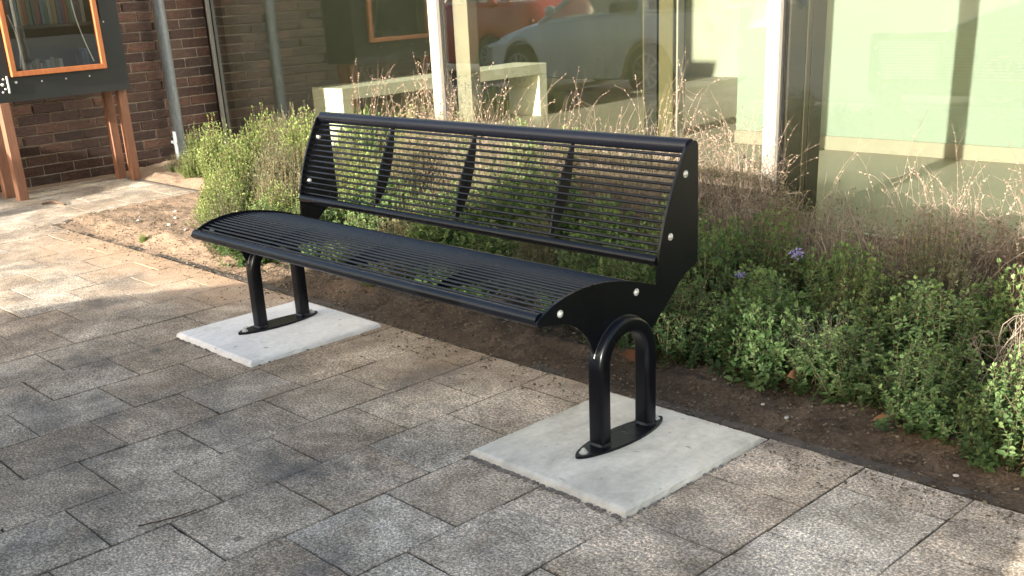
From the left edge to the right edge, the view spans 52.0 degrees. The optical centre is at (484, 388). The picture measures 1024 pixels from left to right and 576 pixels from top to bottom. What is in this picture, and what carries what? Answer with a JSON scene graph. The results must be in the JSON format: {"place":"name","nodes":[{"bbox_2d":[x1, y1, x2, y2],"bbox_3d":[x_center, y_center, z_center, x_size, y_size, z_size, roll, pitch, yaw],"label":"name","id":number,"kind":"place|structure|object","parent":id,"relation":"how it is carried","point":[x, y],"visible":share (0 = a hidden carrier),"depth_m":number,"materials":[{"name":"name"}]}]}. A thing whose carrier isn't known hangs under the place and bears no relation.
{"place":"outdoors","nodes":[
{"label":"outdoors","id":0,"kind":"place"},
{"bbox_2d":[0,174,115,194],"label":"soil","id":1,"kind":"structure","parent":0,"point":[71,182],"depth_m":8.19,"materials":[{"name":"brown soil"}]},
{"bbox_2d":[0,177,1023,575],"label":"pavement","id":2,"kind":"structure","parent":0,"point":[156,385],"depth_m":2.93,"materials":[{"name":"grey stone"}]},
{"bbox_2d":[0,0,140,200],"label":"book cabinet","id":3,"kind":"object","parent":2,"relation":"on","point":[98,36],"visible":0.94,"depth_m":7.65,"materials":[{"name":"brown wood"}]},
{"bbox_2d":[174,301,380,367],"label":"concrete slab","id":4,"kind":"structure","parent":2,"relation":"on","point":[320,328],"depth_m":4.11,"materials":[{"name":"grey concrete"}]},
{"bbox_2d":[464,392,762,520],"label":"concrete slab","id":5,"kind":"structure","parent":2,"relation":"on","point":[672,453],"depth_m":2.88,"materials":[{"name":"grey concrete"}]},
{"bbox_2d":[191,112,697,458],"bbox_3d":[-0.227,-0.439,3.494,0.675,0.797,1.892,-21,27,-39],"label":"park bench","id":6,"kind":"object","parent":5,"relation":"on","point":[602,314],"visible":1,"depth_m":3.19,"materials":[{"name":"metal"}]},
{"bbox_2d":[15,160,1023,543],"bbox_3d":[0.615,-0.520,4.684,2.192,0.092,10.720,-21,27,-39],"label":"soil","id":7,"kind":"structure","parent":0,"point":[561,348],"depth_m":3.69,"materials":[{"name":"brown soil"}]},
{"bbox_2d":[162,150,185,171],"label":"sage bush","id":8,"kind":"object","parent":7,"relation":"on","point":[169,166],"visible":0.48,"depth_m":8.26,"materials":[{"name":"green plant"}]},
{"bbox_2d":[174,148,201,178],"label":"lime shrub","id":9,"kind":"object","parent":7,"relation":"on","point":[192,169],"visible":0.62,"depth_m":7.81,"materials":[{"name":"green plant"}]},
{"bbox_2d":[179,122,201,166],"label":"lime shrub","id":10,"kind":"object","parent":7,"relation":"on","point":[191,144],"visible":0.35,"depth_m":8.04,"materials":[{"name":"green plant"}]},
{"bbox_2d":[186,179,251,227],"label":"lime shrub","id":11,"kind":"object","parent":7,"relation":"on","point":[217,203],"visible":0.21,"depth_m":5.73,"materials":[{"name":"green plant"}]},
{"bbox_2d":[196,183,246,256],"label":"sage bush","id":12,"kind":"object","parent":7,"relation":"on","point":[210,248],"visible":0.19,"depth_m":5.44,"materials":[{"name":"green plant"}]},
{"bbox_2d":[196,112,249,187],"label":"lime shrub","id":13,"kind":"object","parent":7,"relation":"on","point":[208,147],"visible":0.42,"depth_m":7.22,"materials":[{"name":"green plant"}]},
{"bbox_2d":[194,170,257,222],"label":"lime shrub","id":14,"kind":"object","parent":7,"relation":"on","point":[204,195],"visible":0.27,"depth_m":6.06,"materials":[{"name":"green plant"}]},
{"bbox_2d":[201,163,254,209],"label":"lime shrub","id":15,"kind":"object","parent":7,"relation":"on","point":[233,179],"visible":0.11,"depth_m":6.39,"materials":[{"name":"green plant"}]},
{"bbox_2d":[203,129,258,196],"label":"lime shrub","id":16,"kind":"object","parent":7,"relation":"on","point":[227,157],"visible":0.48,"depth_m":6.71,"materials":[{"name":"green plant"}]},
{"bbox_2d":[211,199,282,267],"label":"catmint bush","id":17,"kind":"object","parent":7,"relation":"on","point":[238,256],"visible":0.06,"depth_m":5.21,"materials":[{"name":"green plant"}]},
{"bbox_2d":[235,103,289,163],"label":"lime shrub","id":18,"kind":"object","parent":7,"relation":"on","point":[254,138],"visible":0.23,"depth_m":7.31,"materials":[{"name":"green plant"}]},
{"bbox_2d":[243,112,290,169],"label":"sage bush","id":19,"kind":"object","parent":7,"relation":"on","point":[275,140],"visible":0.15,"depth_m":7.07,"materials":[{"name":"grey plant"}]},
{"bbox_2d":[239,138,300,203],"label":"sage bush","id":20,"kind":"object","parent":7,"relation":"on","point":[257,166],"visible":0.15,"depth_m":6.47,"materials":[{"name":"green plant"}]},
{"bbox_2d":[244,139,299,202],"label":"sage bush","id":21,"kind":"object","parent":7,"relation":"on","point":[263,170],"visible":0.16,"depth_m":6.12,"materials":[{"name":"grey plant"}]},
{"bbox_2d":[248,165,300,209],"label":"sage bush","id":22,"kind":"object","parent":7,"relation":"on","point":[265,186],"visible":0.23,"depth_m":5.76,"materials":[{"name":"grey plant"}]},
{"bbox_2d":[253,134,303,205],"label":"sage bush","id":23,"kind":"object","parent":7,"relation":"on","point":[295,161],"visible":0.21,"depth_m":6.01,"materials":[{"name":"grey plant"}]},
{"bbox_2d":[245,180,328,213],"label":"lime shrub","id":24,"kind":"object","parent":7,"relation":"on","point":[284,205],"visible":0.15,"depth_m":5.51,"materials":[{"name":"green plant"}]},
{"bbox_2d":[274,107,333,165],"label":"lime shrub","id":25,"kind":"object","parent":7,"relation":"on","point":[294,134],"visible":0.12,"depth_m":6.72,"materials":[{"name":"green plant"}]},
{"bbox_2d":[274,106,336,158],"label":"lime shrub","id":26,"kind":"object","parent":7,"relation":"on","point":[307,128],"visible":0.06,"depth_m":7.06,"materials":[{"name":"green plant"}]},
{"bbox_2d":[286,198,337,266],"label":"catmint bush","id":27,"kind":"object","parent":7,"relation":"on","point":[295,208],"visible":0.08,"depth_m":5.12,"materials":[{"name":"green plant"}]},
{"bbox_2d":[288,196,347,257],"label":"catmint bush","id":28,"kind":"object","parent":7,"relation":"on","point":[324,214],"visible":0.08,"depth_m":5.28,"materials":[{"name":"green plant"}]},
{"bbox_2d":[333,133,369,196],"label":"sage bush","id":29,"kind":"object","parent":7,"relation":"on","point":[340,161],"visible":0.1,"depth_m":6.07,"materials":[{"name":"grey plant"}]},
{"bbox_2d":[324,211,386,268],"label":"catmint bush","id":30,"kind":"object","parent":7,"relation":"on","point":[363,221],"visible":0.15,"depth_m":4.99,"materials":[{"name":"green plant"}]},
{"bbox_2d":[328,141,393,208],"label":"lime shrub","id":31,"kind":"object","parent":7,"relation":"on","point":[353,174],"visible":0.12,"depth_m":5.76,"materials":[{"name":"green plant"}]},
{"bbox_2d":[327,166,420,231],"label":"catmint bush","id":32,"kind":"object","parent":7,"relation":"on","point":[370,195],"visible":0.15,"depth_m":5.24,"materials":[{"name":"green plant"}]},
{"bbox_2d":[337,56,416,179],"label":"catmint bush","id":33,"kind":"object","parent":7,"relation":"on","point":[369,136],"visible":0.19,"depth_m":6.25,"materials":[{"name":"beige plant"}]},
{"bbox_2d":[358,128,433,203],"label":"sage bush","id":34,"kind":"object","parent":7,"relation":"on","point":[401,174],"visible":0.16,"depth_m":5.58,"materials":[{"name":"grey plant"}]},
{"bbox_2d":[369,204,430,278],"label":"sage bush","id":35,"kind":"object","parent":7,"relation":"on","point":[395,230],"visible":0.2,"depth_m":4.75,"materials":[{"name":"green plant"}]},
{"bbox_2d":[367,182,439,234],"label":"catmint bush","id":36,"kind":"object","parent":7,"relation":"on","point":[407,207],"visible":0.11,"depth_m":5.08,"materials":[{"name":"green plant"}]},
{"bbox_2d":[365,57,478,196],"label":"sage bush","id":37,"kind":"object","parent":7,"relation":"on","point":[421,159],"visible":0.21,"depth_m":5.87,"materials":[{"name":"grey plant"}]},
{"bbox_2d":[389,52,484,154],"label":"sage bush","id":38,"kind":"object","parent":7,"relation":"on","point":[442,114],"visible":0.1,"depth_m":6.63,"materials":[{"name":"grey plant"}]},
{"bbox_2d":[400,198,476,284],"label":"catmint bush","id":39,"kind":"object","parent":7,"relation":"on","point":[439,235],"visible":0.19,"depth_m":4.59,"materials":[{"name":"green plant"}]},
{"bbox_2d":[415,145,486,213],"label":"withered shrub","id":40,"kind":"object","parent":7,"relation":"on","point":[444,180],"visible":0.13,"depth_m":5.53,"materials":[{"name":"beige plant"}]},
{"bbox_2d":[431,171,495,236],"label":"catmint bush","id":41,"kind":"object","parent":7,"relation":"on","point":[466,204],"visible":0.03,"depth_m":4.84,"materials":[{"name":"green plant"}]},
{"bbox_2d":[413,104,522,190],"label":"catmint bush","id":42,"kind":"object","parent":7,"relation":"on","point":[466,152],"visible":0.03,"depth_m":5.78,"materials":[{"name":"beige plant"}]},
{"bbox_2d":[433,61,503,185],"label":"catmint bush","id":43,"kind":"object","parent":7,"relation":"on","point":[463,139],"visible":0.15,"depth_m":5.94,"materials":[{"name":"beige plant"}]},
{"bbox_2d":[409,112,557,215],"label":"sage bush","id":44,"kind":"object","parent":7,"relation":"on","point":[484,167],"visible":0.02,"depth_m":5.10,"materials":[{"name":"grey plant"}]},
{"bbox_2d":[432,218,538,297],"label":"catmint bush","id":45,"kind":"object","parent":7,"relation":"on","point":[492,245],"visible":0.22,"depth_m":4.41,"materials":[{"name":"green plant"}]},
{"bbox_2d":[453,168,542,256],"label":"catmint bush","id":46,"kind":"object","parent":7,"relation":"on","point":[504,209],"visible":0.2,"depth_m":4.65,"materials":[{"name":"green plant"}]},
{"bbox_2d":[481,117,543,183],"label":"catmint bush","id":47,"kind":"object","parent":7,"relation":"on","point":[526,145],"visible":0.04,"depth_m":5.64,"materials":[{"name":"beige plant"}]},
{"bbox_2d":[462,68,565,205],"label":"sage bush","id":48,"kind":"object","parent":7,"relation":"on","point":[490,161],"visible":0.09,"depth_m":5.27,"materials":[{"name":"grey plant"}]},
{"bbox_2d":[482,139,553,211],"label":"catmint bush","id":49,"kind":"object","parent":7,"relation":"on","point":[527,179],"visible":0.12,"depth_m":4.83,"materials":[{"name":"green plant"}]},
{"bbox_2d":[498,201,581,306],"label":"sage bush","id":50,"kind":"object","parent":7,"relation":"on","point":[544,253],"visible":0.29,"depth_m":4.21,"materials":[{"name":"green plant"}]},
{"bbox_2d":[501,169,602,262],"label":"catmint bush","id":51,"kind":"object","parent":7,"relation":"on","point":[563,218],"visible":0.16,"depth_m":4.50,"materials":[{"name":"green plant"}]},
{"bbox_2d":[479,146,650,220],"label":"sage bush","id":52,"kind":"object","parent":7,"relation":"on","point":[576,184],"visible":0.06,"depth_m":4.73,"materials":[{"name":"brown plant"}]},
{"bbox_2d":[524,69,615,190],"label":"withered shrub","id":53,"kind":"object","parent":7,"relation":"on","point":[555,155],"visible":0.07,"depth_m":5.42,"materials":[{"name":"beige plant"}]},
{"bbox_2d":[533,224,638,333],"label":"catmint bush","id":54,"kind":"object","parent":7,"relation":"on","point":[585,265],"visible":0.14,"depth_m":3.97,"materials":[{"name":"green plant"}]},
{"bbox_2d":[543,127,641,218],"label":"withered shrub","id":55,"kind":"object","parent":7,"relation":"on","point":[581,177],"visible":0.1,"depth_m":4.97,"materials":[{"name":"brown plant"}]},
{"bbox_2d":[557,194,651,279],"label":"catmint bush","id":56,"kind":"object","parent":7,"relation":"on","point":[603,224],"visible":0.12,"depth_m":4.20,"materials":[{"name":"green plant"}]},
{"bbox_2d":[575,117,634,203],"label":"sage bush","id":57,"kind":"object","parent":7,"relation":"on","point":[596,165],"visible":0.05,"depth_m":5.24,"materials":[{"name":"grey plant"}]},
{"bbox_2d":[579,238,655,347],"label":"catmint bush","id":58,"kind":"object","parent":7,"relation":"on","point":[604,263],"visible":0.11,"depth_m":3.74,"materials":[{"name":"green plant"}]},
{"bbox_2d":[561,105,704,243],"bbox_3d":[0.625,-0.746,4.459,0.683,0.905,0.746,-5,21,-3],"label":"withered shrub","id":59,"kind":"object","parent":7,"relation":"on","point":[630,198],"visible":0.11,"depth_m":4.46,"materials":[{"name":"beige plant"}]},
{"bbox_2d":[595,116,720,223],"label":"withered shrub","id":60,"kind":"object","parent":7,"relation":"on","point":[651,170],"visible":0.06,"depth_m":4.76,"materials":[{"name":"beige plant"}]},
{"bbox_2d":[610,194,723,291],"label":"catmint bush","id":61,"kind":"object","parent":7,"relation":"on","point":[651,247],"visible":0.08,"depth_m":4.02,"materials":[{"name":"green plant"}]},
{"bbox_2d":[619,271,732,368],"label":"catmint bush","id":62,"kind":"object","parent":7,"relation":"on","point":[672,334],"visible":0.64,"depth_m":3.49,"materials":[{"name":"green plant"}]},
{"bbox_2d":[614,46,738,206],"bbox_3d":[0.848,-1.156,5.037,0.606,0.921,0.422,-9,21,-13],"label":"sage bush","id":63,"kind":"object","parent":7,"relation":"on","point":[649,163],"visible":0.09,"depth_m":5.01,"materials":[{"name":"grey plant"}]},
{"bbox_2d":[636,152,731,236],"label":"withered shrub","id":64,"kind":"object","parent":7,"relation":"on","point":[707,194],"visible":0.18,"depth_m":4.55,"materials":[{"name":"beige plant"}]},
{"bbox_2d":[633,207,756,315],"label":"catmint bush","id":65,"kind":"object","parent":7,"relation":"on","point":[707,271],"visible":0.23,"depth_m":3.74,"materials":[{"name":"green plant"}]},
{"bbox_2d":[662,96,754,194],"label":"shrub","id":66,"kind":"object","parent":7,"relation":"on","point":[724,150],"visible":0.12,"depth_m":5.08,"materials":[{"name":"grey plant"}]},
{"bbox_2d":[656,154,781,226],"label":"withered shrub","id":67,"kind":"object","parent":7,"relation":"on","point":[726,185],"visible":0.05,"depth_m":4.69,"materials":[{"name":"brown plant"}]},
{"bbox_2d":[701,182,776,256],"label":"withered shrub","id":68,"kind":"object","parent":7,"relation":"on","point":[732,203],"visible":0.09,"depth_m":4.42,"materials":[{"name":"brown plant"}]},
{"bbox_2d":[698,193,781,245],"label":"withered shrub","id":69,"kind":"object","parent":7,"relation":"on","point":[730,214],"visible":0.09,"depth_m":4.32,"materials":[{"name":"brown plant"}]},
{"bbox_2d":[703,215,783,290],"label":"catmint bush","id":70,"kind":"object","parent":7,"relation":"on","point":[723,236],"visible":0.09,"depth_m":4.01,"materials":[{"name":"green plant"}]},
{"bbox_2d":[689,89,803,232],"bbox_3d":[1.087,-0.867,4.617,0.588,0.897,0.628,-11,22,-19],"label":"withered shrub","id":71,"kind":"object","parent":7,"relation":"on","point":[745,181],"visible":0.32,"depth_m":4.57,"materials":[{"name":"brown plant"}]},
{"bbox_2d":[687,104,816,230],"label":"withered shrub","id":72,"kind":"object","parent":7,"relation":"on","point":[772,185],"visible":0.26,"depth_m":4.88,"materials":[{"name":"beige plant"}]},
{"bbox_2d":[680,258,824,342],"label":"catmint bush","id":73,"kind":"object","parent":7,"relation":"on","point":[745,279],"visible":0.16,"depth_m":3.58,"materials":[{"name":"green plant"}]},
{"bbox_2d":[702,268,822,390],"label":"catmint bush","id":74,"kind":"object","parent":7,"relation":"on","point":[749,348],"visible":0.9,"depth_m":3.27,"materials":[{"name":"green plant"}]},
{"bbox_2d":[713,202,824,302],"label":"catmint bush","id":75,"kind":"object","parent":7,"relation":"on","point":[769,258],"visible":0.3,"depth_m":3.80,"materials":[{"name":"green plant"}]},
{"bbox_2d":[712,180,832,273],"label":"withered shrub","id":76,"kind":"object","parent":7,"relation":"on","point":[781,220],"visible":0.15,"depth_m":4.12,"materials":[{"name":"brown plant"}]},
{"bbox_2d":[760,192,840,257],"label":"sage bush","id":77,"kind":"object","parent":7,"relation":"on","point":[806,207],"visible":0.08,"depth_m":4.35,"materials":[{"name":"brown plant"}]},
{"bbox_2d":[773,304,847,378],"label":"bush","id":78,"kind":"object","parent":7,"relation":"on","point":[810,335],"visible":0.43,"depth_m":3.21,"materials":[{"name":"green plant"}]},
{"bbox_2d":[763,316,899,415],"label":"catmint bush","id":79,"kind":"object","parent":7,"relation":"on","point":[844,377],"visible":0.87,"depth_m":3.13,"materials":[{"name":"green plant"}]},
{"bbox_2d":[776,240,895,322],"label":"catmint bush","id":80,"kind":"object","parent":7,"relation":"on","point":[818,271],"visible":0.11,"depth_m":3.66,"materials":[{"name":"green plant"}]},
{"bbox_2d":[763,180,916,288],"bbox_3d":[1.324,-0.465,3.937,0.594,0.628,0.551,-16,24,-30],"label":"withered shrub","id":81,"kind":"object","parent":7,"relation":"on","point":[824,238],"visible":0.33,"depth_m":3.84,"materials":[{"name":"brown plant"}]},
{"bbox_2d":[798,233,916,348],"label":"catmint bush","id":82,"kind":"object","parent":7,"relation":"on","point":[865,311],"visible":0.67,"depth_m":3.38,"materials":[{"name":"green plant"}]},
{"bbox_2d":[856,110,944,240],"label":"dry stalk tuft","id":83,"kind":"object","parent":7,"relation":"on","point":[894,191],"visible":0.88,"depth_m":4.62,"materials":[{"name":"plant"}]},
{"bbox_2d":[831,127,997,320],"bbox_3d":[1.562,-0.500,3.695,0.571,0.808,0.535,-12,22,-21],"label":"withered shrub","id":84,"kind":"object","parent":7,"relation":"on","point":[902,246],"visible":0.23,"depth_m":3.64,"materials":[{"name":"brown plant"}]},
{"bbox_2d":[859,212,984,326],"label":"sage bush","id":85,"kind":"object","parent":7,"relation":"on","point":[951,279],"visible":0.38,"depth_m":3.43,"materials":[{"name":"green plant"}]},
{"bbox_2d":[848,268,1013,390],"bbox_3d":[1.393,-0.163,3.208,0.448,0.397,0.524,16,28,41],"label":"catmint bush","id":86,"kind":"object","parent":7,"relation":"on","point":[909,324],"visible":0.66,"depth_m":3.15,"materials":[{"name":"green plant"}]},
{"bbox_2d":[863,329,1012,440],"bbox_3d":[1.232,-0.001,2.902,0.415,0.300,0.355,13,27,37],"label":"catmint bush","id":87,"kind":"object","parent":7,"relation":"on","point":[927,399],"visible":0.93,"depth_m":2.87,"materials":[{"name":"green plant"}]},
{"bbox_2d":[888,154,1021,297],"bbox_3d":[1.757,-0.486,3.828,0.553,0.672,0.607,2,22,14],"label":"withered shrub","id":88,"kind":"object","parent":7,"relation":"on","point":[975,255],"visible":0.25,"depth_m":3.75,"materials":[{"name":"beige plant"}]},
{"bbox_2d":[938,344,1023,475],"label":"catmint bush","id":89,"kind":"object","parent":7,"relation":"on","point":[999,429],"visible":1,"depth_m":2.66,"materials":[{"name":"green plant"}]},
{"bbox_2d":[946,133,1023,337],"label":"withered shrub","id":90,"kind":"object","parent":7,"relation":"on","point":[1006,247],"visible":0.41,"depth_m":3.56,"materials":[{"name":"beige plant"}]},
{"bbox_2d":[949,257,1023,378],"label":"catmint bush","id":91,"kind":"object","parent":7,"relation":"on","point":[1005,302],"visible":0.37,"depth_m":3.19,"materials":[{"name":"green plant"}]},
{"bbox_2d":[952,312,1023,394],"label":"withered shrub","id":92,"kind":"object","parent":7,"relation":"on","point":[1001,350],"visible":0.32,"depth_m":2.98,"materials":[{"name":"beige plant"}]},
{"bbox_2d":[954,181,1023,316],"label":"withered shrub","id":93,"kind":"object","parent":7,"relation":"on","point":[1002,263],"visible":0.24,"depth_m":3.54,"materials":[{"name":"beige plant"}]},
{"bbox_2d":[249,76,1023,250],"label":"interior floor","id":94,"kind":"structure","parent":0,"point":[616,98],"depth_m":6.95,"materials":[{"name":"beige plastic"}]},
{"bbox_2d":[312,62,547,145],"bbox_3d":[-0.442,-2.724,9.979,2.520,0.505,0.450,-21,27,-39],"label":"indoor bench","id":95,"kind":"object","parent":94,"relation":"on","point":[522,77],"visible":0.81,"depth_m":9.92,"materials":[{"name":"white laminate"}]},
{"bbox_2d":[204,0,1022,259],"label":"glass facade","id":96,"kind":"structure","parent":94,"relation":"on","point":[795,53],"depth_m":5.33,"materials":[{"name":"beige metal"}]},
{"bbox_2d":[202,0,224,144],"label":"corner panel","id":97,"kind":"object","parent":96,"relation":"attached to","point":[206,23],"depth_m":8.87,"materials":[{"name":"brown metal"}]},
{"bbox_2d":[643,0,685,172],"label":"column","id":98,"kind":"structure","parent":94,"relation":"on","point":[663,37],"depth_m":6.14,"materials":[{"name":"paint"}]},
{"bbox_2d":[734,0,1023,163],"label":"mint wall","id":99,"kind":"structure","parent":94,"relation":"on","point":[956,65],"depth_m":7.05,"materials":[{"name":"paint"}]},
{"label":"ground","id":100,"kind":"structure","parent":0,"visible":0},
{"bbox_2d":[0,0,219,191],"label":"brick wall","id":101,"kind":"structure","parent":100,"relation":"on","point":[60,139],"depth_m":8.42,"materials":[{"name":"brown brick"}]},
{"bbox_2d":[151,0,187,159],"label":"downpipe","id":102,"kind":"object","parent":101,"relation":"attached to","point":[163,38],"visible":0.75,"depth_m":8.45,"materials":[{"name":"metal"}]},
{"bbox_2d":[220,0,642,138],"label":"interior wall","id":103,"kind":"structure","parent":100,"relation":"on","point":[281,52],"depth_m":11.03,"materials":[{"name":"grey paint"}]},
{"bbox_2d":[61,220,1023,513],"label":"edging kerb","id":104,"kind":"structure","parent":100,"relation":"on","point":[781,438],"depth_m":3.05,"materials":[{"name":"concrete"}]},
{"bbox_2d":[685,0,739,76],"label":"interior wall","id":105,"kind":"structure","parent":100,"relation":"on","point":[712,37],"depth_m":13.46,"materials":[{"name":"grey paint"}]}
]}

